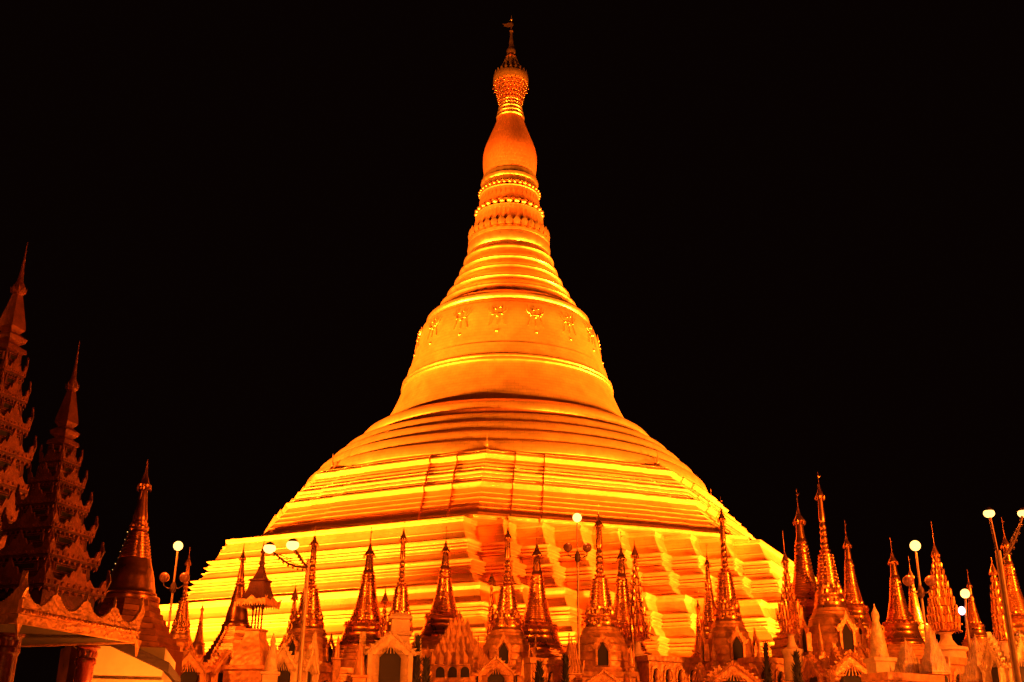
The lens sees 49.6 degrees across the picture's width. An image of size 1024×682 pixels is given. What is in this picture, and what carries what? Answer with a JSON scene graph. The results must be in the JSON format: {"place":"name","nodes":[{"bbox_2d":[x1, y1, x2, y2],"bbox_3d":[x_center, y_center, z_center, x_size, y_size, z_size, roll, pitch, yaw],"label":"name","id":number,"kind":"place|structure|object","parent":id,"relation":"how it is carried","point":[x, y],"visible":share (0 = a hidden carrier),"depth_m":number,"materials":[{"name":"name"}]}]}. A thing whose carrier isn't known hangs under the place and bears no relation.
{"place":"outdoors","nodes":[
{"label":"outdoors","id":0,"kind":"place"},
{"bbox_2d":[0,242,38,548],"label":"tiered roof spire","id":1,"kind":"structure","parent":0,"point":[15,458],"depth_m":42.16,"materials":[{"name":"red wood"}]},
{"bbox_2d":[0,351,4,359],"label":"window frame","id":2,"kind":"structure","parent":1,"relation":"in","point":[2,353],"depth_m":42.56,"materials":[{"name":"brown wood"}]},
{"bbox_2d":[0,458,20,474],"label":"window frame","id":3,"kind":"structure","parent":1,"relation":"in","point":[3,464],"depth_m":41.12,"materials":[{"name":"brown wood"}]},
{"bbox_2d":[0,427,20,443],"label":"window frame","id":4,"kind":"structure","parent":1,"relation":"in","point":[3,433],"depth_m":41.48,"materials":[{"name":"brown wood"}]},
{"bbox_2d":[0,399,20,415],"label":"window frame","id":5,"kind":"structure","parent":1,"relation":"in","point":[7,406],"depth_m":41.88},
{"bbox_2d":[0,491,21,503],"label":"window frame","id":6,"kind":"structure","parent":1,"relation":"in","point":[2,496],"depth_m":40.62,"materials":[{"name":"brown wood"}]},
{"bbox_2d":[4,374,20,388],"bbox_3d":[-19.130,1.572,42.492,0.070,0.343,0.793,-7,-22,18],"label":"window frame","id":7,"kind":"structure","parent":1,"relation":"in","point":[8,381],"depth_m":42.33,"materials":[{"name":"brown wood"}]},
{"bbox_2d":[8,352,20,362],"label":"window frame","id":8,"kind":"structure","parent":1,"relation":"in","point":[11,356],"depth_m":42.74,"materials":[{"name":"brown wood"}]},
{"bbox_2d":[0,570,144,681],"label":"prayer pavilion","id":9,"kind":"structure","parent":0,"point":[27,621],"depth_m":29.29,"materials":[{"name":"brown wood"}]},
{"bbox_2d":[0,341,111,610],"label":"tiered roof spire","id":10,"kind":"structure","parent":9,"relation":"on","point":[49,536],"depth_m":35.32,"materials":[{"name":"red wood"}]},
{"bbox_2d":[0,560,40,571],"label":"window frame","id":11,"kind":"structure","parent":10,"relation":"in","point":[32,565],"depth_m":34.37,"materials":[{"name":"brown wood"}]},
{"bbox_2d":[9,532,45,543],"bbox_3d":[-15.280,6.221,34.964,1.316,0.300,0.070,-7,-22,18],"label":"window frame","id":12,"kind":"structure","parent":10,"relation":"in","point":[30,537],"depth_m":34.86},
{"bbox_2d":[20,507,49,517],"bbox_3d":[-15.222,5.485,35.406,1.085,0.279,0.070,-7,-22,18],"label":"window frame","id":13,"kind":"structure","parent":10,"relation":"in","point":[44,512],"depth_m":35.31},
{"bbox_2d":[30,485,54,494],"bbox_3d":[-15.179,4.802,35.823,0.871,0.259,0.070,-7,-22,18],"label":"window frame","id":14,"kind":"structure","parent":10,"relation":"in","point":[50,488],"depth_m":35.74,"materials":[{"name":"brown wood"}]},
{"bbox_2d":[39,464,57,472],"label":"window frame","id":15,"kind":"structure","parent":10,"relation":"in","point":[52,467],"depth_m":36.14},
{"bbox_2d":[47,445,61,452],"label":"window frame","id":16,"kind":"structure","parent":10,"relation":"in","point":[57,449],"depth_m":36.52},
{"bbox_2d":[52,561,87,575],"bbox_3d":[-13.998,7.260,35.087,0.070,0.322,1.564,-7,-22,18],"label":"window frame","id":17,"kind":"structure","parent":10,"relation":"in","point":[60,568],"depth_m":34.82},
{"bbox_2d":[55,533,84,548],"bbox_3d":[-14.145,6.429,35.469,0.070,0.300,1.316,-7,-22,18],"label":"window frame","id":18,"kind":"structure","parent":10,"relation":"in","point":[59,539],"depth_m":35.23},
{"bbox_2d":[58,508,81,520],"bbox_3d":[-14.281,5.658,35.825,0.070,0.279,1.085,-7,-22,18],"label":"window frame","id":19,"kind":"structure","parent":10,"relation":"in","point":[66,515],"depth_m":35.63,"materials":[{"name":"brown wood"}]},
{"bbox_2d":[60,486,79,495],"bbox_3d":[-14.408,4.940,36.155,0.070,0.259,0.871,-7,-22,18],"label":"window frame","id":20,"kind":"structure","parent":10,"relation":"in","point":[64,490],"depth_m":35.99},
{"bbox_2d":[63,465,77,474],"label":"window frame","id":21,"kind":"structure","parent":10,"relation":"in","point":[66,469],"depth_m":36.33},
{"bbox_2d":[65,446,75,455],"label":"window frame","id":22,"kind":"structure","parent":10,"relation":"in","point":[67,449],"depth_m":36.65,"materials":[{"name":"brown wood"}]},
{"bbox_2d":[92,644,180,681],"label":"wall","id":23,"kind":"structure","parent":0,"point":[119,663],"depth_m":32.83,"materials":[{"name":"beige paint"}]},
{"bbox_2d":[318,666,365,681],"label":"arcaded wall","id":24,"kind":"structure","parent":0,"point":[346,673],"depth_m":59.85,"materials":[{"name":"paint"}]},
{"bbox_2d":[0,0,1023,681],"label":"sky","id":25,"kind":"structure","parent":0,"point":[789,234],"materials":[{"name":"black"}]},
{"bbox_2d":[532,660,546,681],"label":"cypress tree","id":26,"kind":"object","parent":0,"point":[539,673],"visible":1,"depth_m":55.65,"materials":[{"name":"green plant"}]},
{"bbox_3d":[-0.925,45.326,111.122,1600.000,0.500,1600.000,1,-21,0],"label":"ground","id":27,"kind":"structure","parent":0,"visible":0},
{"bbox_2d":[56,460,182,681],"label":"dark stupa","id":28,"kind":"object","parent":27,"relation":"on","point":[132,582],"visible":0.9,"depth_m":44.56,"materials":[{"name":"brown metal"}]},
{"bbox_2d":[159,541,189,626],"bbox_3d":[-17.493,16.423,55.710,1.560,12.774,0.520,1,-21,0],"label":"globe lamp post","id":29,"kind":"object","parent":27,"relation":"on","point":[184,577],"visible":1,"depth_m":57.17,"materials":[{"name":"metal"}]},
{"bbox_2d":[180,647,231,681],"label":"gabled shrine","id":30,"kind":"object","parent":27,"relation":"on","point":[210,671],"visible":0.6,"depth_m":50.80,"materials":[{"name":"paint"}]},
{"bbox_2d":[203,547,250,662],"bbox_3d":[-15.032,17.561,59.580,2.865,13.512,2.865,-4,-22,11],"label":"dark stupa","id":31,"kind":"object","parent":27,"relation":"on","point":[230,636],"visible":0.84,"depth_m":59.79,"materials":[{"name":"brown metal"}]},
{"bbox_2d":[221,543,281,681],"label":"spirelet pavilion","id":32,"kind":"structure","parent":27,"relation":"on","point":[248,661],"depth_m":52.07,"materials":[{"name":"paint"}]},
{"bbox_2d":[260,633,279,681],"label":"plaster pinnacle","id":33,"kind":"object","parent":27,"relation":"on","point":[270,673],"visible":1,"depth_m":49.81,"materials":[{"name":"beige paint"}]},
{"bbox_2d":[263,538,309,681],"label":"double arm lamp post","id":34,"kind":"object","parent":27,"relation":"on","point":[291,544],"visible":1,"depth_m":48.92,"materials":[{"name":"paint"}]},
{"bbox_2d":[275,643,319,681],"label":"gabled shrine","id":35,"kind":"object","parent":27,"relation":"on","point":[310,672],"visible":0.62,"depth_m":51.15,"materials":[{"name":"beige paint"}]},
{"bbox_2d":[311,629,321,679],"bbox_3d":[-9.692,17.953,53.029,0.822,8.117,0.822,4,-22,-10],"label":"plaster pinnacle","id":36,"kind":"object","parent":27,"relation":"on","point":[314,643],"visible":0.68,"depth_m":54.11,"materials":[{"name":"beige paint"}]},
{"bbox_2d":[331,635,342,681],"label":"plaster pinnacle","id":37,"kind":"object","parent":27,"relation":"on","point":[337,659],"visible":1,"depth_m":59.51,"materials":[{"name":"orange paint"}]},
{"bbox_2d":[350,642,367,681],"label":"plaster pinnacle","id":38,"kind":"object","parent":27,"relation":"on","point":[359,675],"visible":1,"depth_m":53.66,"materials":[{"name":"orange paint"}]},
{"bbox_2d":[358,612,421,681],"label":"gabled shrine","id":39,"kind":"object","parent":27,"relation":"on","point":[394,662],"visible":0.77,"depth_m":54.80,"materials":[{"name":"beige paint"}]},
{"bbox_2d":[385,519,412,632],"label":"stupa","id":40,"kind":"object","parent":39,"relation":"on","point":[400,602],"visible":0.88,"depth_m":70.63,"materials":[{"name":"gold metal"}]},
{"bbox_2d":[412,634,422,681],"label":"cypress tree","id":41,"kind":"object","parent":27,"relation":"on","point":[417,661],"visible":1,"depth_m":54.83,"materials":[{"name":"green plant"}]},
{"bbox_2d":[420,655,432,681],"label":"cypress tree","id":42,"kind":"object","parent":27,"relation":"on","point":[425,674],"visible":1,"depth_m":52.78,"materials":[{"name":"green plant"}]},
{"bbox_2d":[426,612,489,681],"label":"flame roof shrine","id":43,"kind":"object","parent":27,"relation":"on","point":[457,649],"visible":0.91,"depth_m":56.88,"materials":[{"name":"paint"}]},
{"bbox_2d":[470,655,523,681],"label":"gabled shrine","id":44,"kind":"object","parent":27,"relation":"on","point":[493,668],"visible":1,"depth_m":52.86,"materials":[{"name":"paint"}]},
{"bbox_2d":[516,657,561,681],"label":"arcaded wall","id":45,"kind":"structure","parent":27,"relation":"on","point":[551,669],"depth_m":63.94,"materials":[{"name":"paint"}]},
{"bbox_2d":[477,521,536,672],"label":"niche stupa","id":46,"kind":"object","parent":45,"relation":"on","point":[506,641],"visible":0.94,"depth_m":67.48,"materials":[{"name":"gold metal"}]},
{"bbox_2d":[484,569,495,640],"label":"leaf tiered spire","id":47,"kind":"structure","parent":46,"relation":"on","point":[491,583],"depth_m":70.55,"materials":[{"name":"beige paint"}]},
{"bbox_2d":[560,653,570,681],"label":"cypress tree","id":48,"kind":"object","parent":27,"relation":"on","point":[565,670],"visible":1,"depth_m":55.75,"materials":[{"name":"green plant"}]},
{"bbox_2d":[558,635,585,681],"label":"flame roof shrine","id":49,"kind":"object","parent":27,"relation":"on","point":[576,668],"visible":0.77,"depth_m":57.51,"materials":[{"name":"paint"}]},
{"bbox_2d":[563,513,591,659],"bbox_3d":[3.495,16.383,58.043,1.560,14.927,0.520,1,-21,0],"label":"globe lamp post","id":50,"kind":"object","parent":27,"relation":"on","point":[568,546],"visible":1,"depth_m":59.83,"materials":[{"name":"metal"}]},
{"bbox_2d":[574,669,630,681],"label":"gabled shrine","id":51,"kind":"object","parent":27,"relation":"on","point":[603,675],"visible":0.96,"depth_m":56.33,"materials":[{"name":"paint"}]},
{"bbox_2d":[635,655,700,681],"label":"arcaded wall","id":52,"kind":"structure","parent":27,"relation":"on","point":[655,668],"depth_m":64.10,"materials":[{"name":"paint"}]},
{"bbox_2d":[568,503,640,681],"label":"niche stupa","id":53,"kind":"object","parent":52,"relation":"on","point":[603,644],"visible":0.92,"depth_m":63.26,"materials":[{"name":"gold metal"}]},
{"bbox_2d":[621,539,653,681],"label":"leaf tiered spire","id":54,"kind":"structure","parent":53,"relation":"on","point":[637,624],"depth_m":66.22,"materials":[{"name":"beige paint"}]},
{"bbox_2d":[692,660,763,681],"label":"gabled shrine","id":55,"kind":"object","parent":27,"relation":"on","point":[719,673],"visible":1,"depth_m":58.30,"materials":[{"name":"paint"}]},
{"bbox_2d":[761,641,774,681],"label":"cypress tree","id":56,"kind":"object","parent":27,"relation":"on","point":[767,671],"visible":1,"depth_m":55.90,"materials":[{"name":"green plant"}]},
{"bbox_2d":[738,656,803,681],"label":"arcaded wall","id":57,"kind":"structure","parent":27,"relation":"on","point":[777,667],"depth_m":62.13,"materials":[{"name":"paint"}]},
{"bbox_2d":[699,496,762,678],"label":"niche stupa","id":58,"kind":"object","parent":57,"relation":"on","point":[728,640],"visible":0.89,"depth_m":65.70,"materials":[{"name":"gold metal"}]},
{"bbox_2d":[795,472,870,661],"bbox_3d":[18.635,14.704,65.261,4.283,14.433,4.306,4,-22,-10],"label":"niche stupa","id":59,"kind":"object","parent":57,"relation":"on","point":[831,620],"visible":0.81,"depth_m":64.06,"materials":[{"name":"gold metal"}]},
{"bbox_2d":[790,649,803,681],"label":"cypress tree","id":60,"kind":"object","parent":27,"relation":"on","point":[797,673],"visible":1,"depth_m":53.93,"materials":[{"name":"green plant"}]},
{"bbox_2d":[801,650,866,681],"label":"gabled shrine","id":61,"kind":"object","parent":27,"relation":"on","point":[813,669],"visible":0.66,"depth_m":56.45,"materials":[{"name":"paint"}]},
{"bbox_2d":[775,538,804,680],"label":"leaf tiered spire","id":62,"kind":"structure","parent":61,"relation":"on","point":[791,618],"depth_m":60.33,"materials":[{"name":"beige paint"}]},
{"bbox_2d":[827,642,870,674],"bbox_3d":[17.713,19.712,56.860,2.202,8.123,2.218,6,-22,-13],"label":"gabled shrine","id":63,"kind":"object","parent":27,"relation":"on","point":[863,652],"visible":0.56,"depth_m":57.66,"materials":[{"name":"paint"}]},
{"bbox_2d":[863,604,896,673],"bbox_3d":[17.951,17.555,53.409,1.193,9.638,1.193,4,-22,-10],"label":"plaster pinnacle","id":64,"kind":"object","parent":27,"relation":"on","point":[879,660],"visible":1,"depth_m":54.07,"materials":[{"name":"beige paint"}]},
{"bbox_2d":[861,672,944,681],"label":"arcaded wall","id":65,"kind":"structure","parent":27,"relation":"on","point":[890,677],"depth_m":46.66,"materials":[{"name":"paint"}]},
{"bbox_2d":[889,639,919,673],"bbox_3d":[17.917,17.060,49.309,1.254,7.580,1.254,4,-22,-10],"label":"flame roof shrine","id":66,"kind":"object","parent":27,"relation":"on","point":[907,661],"visible":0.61,"depth_m":50.02,"materials":[{"name":"paint"}]},
{"bbox_2d":[903,540,936,639],"bbox_3d":[18.926,15.004,50.119,1.560,12.018,0.520,1,-21,0],"label":"globe lamp post","id":67,"kind":"object","parent":27,"relation":"on","point":[930,580],"visible":0.99,"depth_m":51.45,"materials":[{"name":"metal"}]},
{"bbox_2d":[917,625,952,681],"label":"flame roof shrine","id":68,"kind":"object","parent":27,"relation":"on","point":[933,661],"visible":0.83,"depth_m":48.16,"materials":[{"name":"paint"}]},
{"bbox_2d":[920,656,967,681],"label":"arcaded wall","id":69,"kind":"structure","parent":27,"relation":"on","point":[957,662],"depth_m":48.39,"materials":[{"name":"paint"}]},
{"bbox_2d":[926,523,968,657],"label":"leaf tiered spire","id":70,"kind":"structure","parent":69,"relation":"on","point":[944,622],"depth_m":54.62,"materials":[{"name":"beige paint"}]},
{"bbox_2d":[989,558,1009,660],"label":"leaf tiered spire","id":71,"kind":"structure","parent":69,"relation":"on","point":[999,627],"depth_m":48.97,"materials":[{"name":"beige paint"}]},
{"bbox_2d":[958,589,971,659],"bbox_3d":[18.453,14.297,43.950,0.543,8.841,0.374,1,-21,0],"label":"lamp post","id":72,"kind":"object","parent":27,"relation":"on","point":[965,593],"visible":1,"depth_m":45.15,"materials":[{"name":"glass"}]},
{"bbox_2d":[966,660,970,681],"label":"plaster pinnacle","id":73,"kind":"object","parent":27,"relation":"on","point":[968,663],"visible":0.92,"depth_m":44.33,"materials":[{"name":"orange paint"}]},
{"bbox_2d":[958,634,991,681],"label":"flame roof shrine","id":74,"kind":"object","parent":27,"relation":"on","point":[974,674],"visible":0.7,"depth_m":44.33,"materials":[{"name":"paint"}]},
{"bbox_2d":[961,572,986,657],"bbox_3d":[25.321,15.539,60.696,1.850,6.025,1.850,-10,-24,25],"label":"stupa","id":75,"kind":"object","parent":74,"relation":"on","point":[976,626],"visible":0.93,"depth_m":60.39,"materials":[{"name":"paint"}]},
{"bbox_2d":[979,630,1023,681],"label":"gabled shrine","id":76,"kind":"object","parent":27,"relation":"on","point":[995,663],"visible":0.9,"depth_m":42.19,"materials":[{"name":"beige paint"}]},
{"bbox_2d":[998,517,1023,645],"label":"stupa","id":77,"kind":"object","parent":76,"relation":"on","point":[1016,600],"visible":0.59,"depth_m":57.01,"materials":[{"name":"paint"}]},
{"bbox_2d":[983,507,1023,681],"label":"double arm lamp post","id":78,"kind":"object","parent":27,"relation":"on","point":[989,512],"visible":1,"depth_m":33.64,"materials":[{"name":"paint"}]},
{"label":"stupa platform","id":79,"kind":"object","parent":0,"visible":0},
{"bbox_2d":[170,550,196,670],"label":"niche stupa","id":80,"kind":"object","parent":79,"relation":"on","point":[180,630],"visible":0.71,"depth_m":76.78,"materials":[{"name":"gold metal"}]},
{"bbox_2d":[192,597,205,661],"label":"stupa","id":81,"kind":"object","parent":79,"relation":"on","point":[198,643],"visible":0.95,"depth_m":83.30,"materials":[{"name":"paint"}]},
{"bbox_2d":[285,585,298,641],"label":"leaf tiered spire","id":82,"kind":"structure","parent":79,"relation":"on","point":[294,597],"depth_m":78.30,"materials":[{"name":"beige paint"}]},
{"bbox_2d":[278,526,335,666],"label":"niche stupa","id":83,"kind":"object","parent":79,"relation":"on","point":[314,618],"visible":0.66,"depth_m":73.83,"materials":[{"name":"gold metal"}]},
{"bbox_2d":[330,527,387,667],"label":"stupa","id":84,"kind":"object","parent":79,"relation":"on","point":[366,617],"visible":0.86,"depth_m":76.61,"materials":[{"name":"paint"}]},
{"bbox_2d":[378,586,388,651],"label":"leaf tiered spire","id":85,"kind":"structure","parent":79,"relation":"on","point":[383,621],"depth_m":73.88,"materials":[{"name":"gold paint"}]},
{"bbox_2d":[411,526,462,671],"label":"stupa","id":86,"kind":"object","parent":79,"relation":"on","point":[441,614],"visible":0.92,"depth_m":74.13,"materials":[{"name":"paint"}]},
{"bbox_2d":[159,16,816,656],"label":"great stupa","id":87,"kind":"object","parent":79,"relation":"on","point":[491,428],"visible":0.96,"depth_m":108.25,"materials":[{"name":"gold metal"}]},
{"bbox_2d":[521,528,565,659],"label":"stupa","id":88,"kind":"object","parent":79,"relation":"on","point":[536,620],"visible":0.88,"depth_m":73.42,"materials":[{"name":"paint"}]},
{"bbox_2d":[613,531,651,654],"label":"stupa","id":89,"kind":"object","parent":79,"relation":"on","point":[621,604],"visible":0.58,"depth_m":76.38,"materials":[{"name":"paint"}]},
{"bbox_2d":[691,591,705,665],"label":"stupa","id":90,"kind":"object","parent":79,"relation":"on","point":[696,654],"visible":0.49,"depth_m":73.88,"materials":[{"name":"paint"}]},
{"bbox_2d":[690,544,714,656],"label":"stupa","id":91,"kind":"object","parent":79,"relation":"on","point":[707,620],"visible":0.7,"depth_m":76.44,"materials":[{"name":"paint"}]},
{"bbox_2d":[770,489,816,657],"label":"stupa","id":92,"kind":"object","parent":79,"relation":"on","point":[804,582],"visible":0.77,"depth_m":72.73,"materials":[{"name":"paint"}]},
{"bbox_2d":[842,520,871,647],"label":"stupa","id":93,"kind":"object","parent":79,"relation":"on","point":[855,605],"visible":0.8,"depth_m":68.71,"materials":[{"name":"paint"}]},
{"bbox_2d":[882,538,924,663],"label":"stupa","id":94,"kind":"object","parent":79,"relation":"on","point":[899,625],"visible":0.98,"depth_m":67.78,"materials":[{"name":"paint"}]},
{"bbox_2d":[908,556,928,640],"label":"stupa","id":95,"kind":"object","parent":79,"relation":"on","point":[915,611],"visible":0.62,"depth_m":72.50,"materials":[{"name":"paint"}]}
]}

